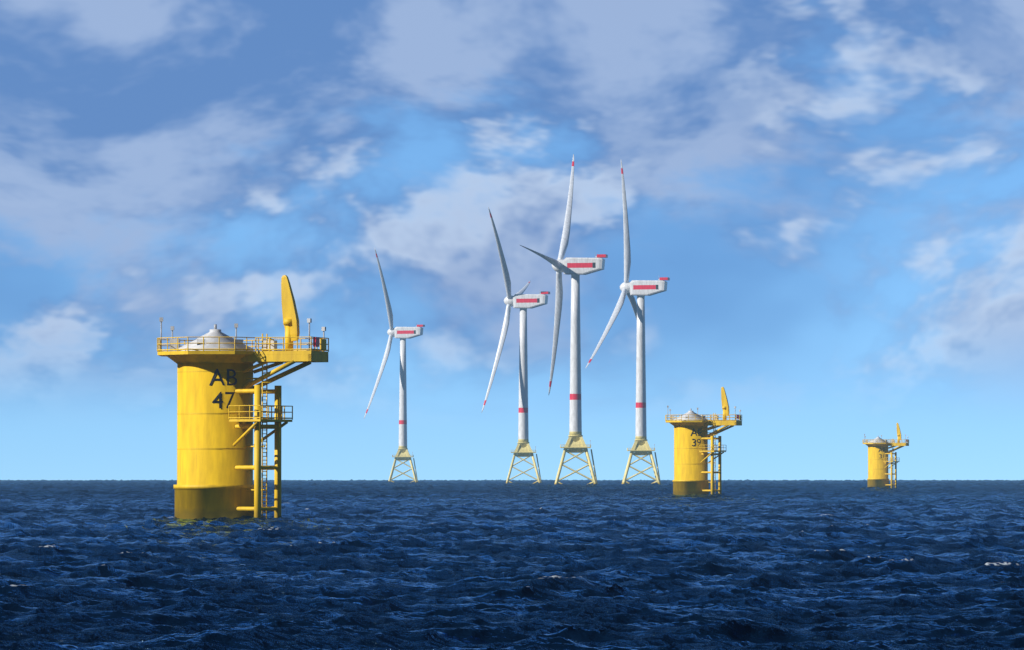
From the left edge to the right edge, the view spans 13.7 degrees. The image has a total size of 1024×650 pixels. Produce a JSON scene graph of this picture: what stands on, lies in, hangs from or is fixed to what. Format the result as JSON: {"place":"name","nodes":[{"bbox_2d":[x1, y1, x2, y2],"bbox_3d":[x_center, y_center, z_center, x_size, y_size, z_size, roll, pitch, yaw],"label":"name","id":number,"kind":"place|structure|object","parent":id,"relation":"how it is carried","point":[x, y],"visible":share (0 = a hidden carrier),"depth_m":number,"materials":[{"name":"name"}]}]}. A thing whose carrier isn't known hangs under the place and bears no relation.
{"place":"outdoors","nodes":[
{"label":"outdoors","id":0,"kind":"place"},
{"bbox_2d":[0,479,1023,649],"bbox_3d":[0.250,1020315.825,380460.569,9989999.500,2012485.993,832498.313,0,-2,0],"label":"sea","id":1,"kind":"structure","parent":0,"point":[500,564],"depth_m":163.90,"materials":[{"name":"liquid"}]},
{"bbox_2d":[157,275,328,518],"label":"turbine foundation","id":2,"kind":"object","parent":1,"relation":"on","point":[216,391],"visible":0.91,"depth_m":363.00,"materials":[{"name":"yellow paint"}]},
{"bbox_2d":[364,250,424,481],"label":"turbine","id":3,"kind":"object","parent":1,"relation":"on","point":[403,334],"visible":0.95,"depth_m":2711.90,"materials":[{"name":"white metal"}]},
{"bbox_2d":[482,207,549,482],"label":"turbine","id":4,"kind":"object","parent":1,"relation":"on","point":[521,301],"visible":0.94,"depth_m":2228.04,"materials":[{"name":"white metal"}]},
{"bbox_2d":[520,154,607,484],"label":"turbine","id":5,"kind":"object","parent":1,"relation":"on","point":[575,268],"visible":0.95,"depth_m":1857.72,"materials":[{"name":"white metal"}]},
{"bbox_2d":[586,161,669,483],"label":"turbine","id":6,"kind":"object","parent":1,"relation":"on","point":[640,289],"visible":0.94,"depth_m":2071.71,"materials":[{"name":"white metal"}]},
{"bbox_2d":[665,387,741,494],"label":"turbine foundation","id":7,"kind":"object","parent":1,"relation":"on","point":[692,436],"visible":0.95,"depth_m":818.75,"materials":[{"name":"yellow paint"}]},
{"bbox_2d":[862,423,908,488],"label":"turbine foundation","id":8,"kind":"object","parent":1,"relation":"on","point":[878,457],"visible":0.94,"depth_m":1365.37,"materials":[{"name":"yellow paint"}]},
{"bbox_2d":[0,0,1023,480],"label":"sky","id":9,"kind":"structure","parent":0,"point":[828,195],"materials":[{"name":"blue"}]}
]}

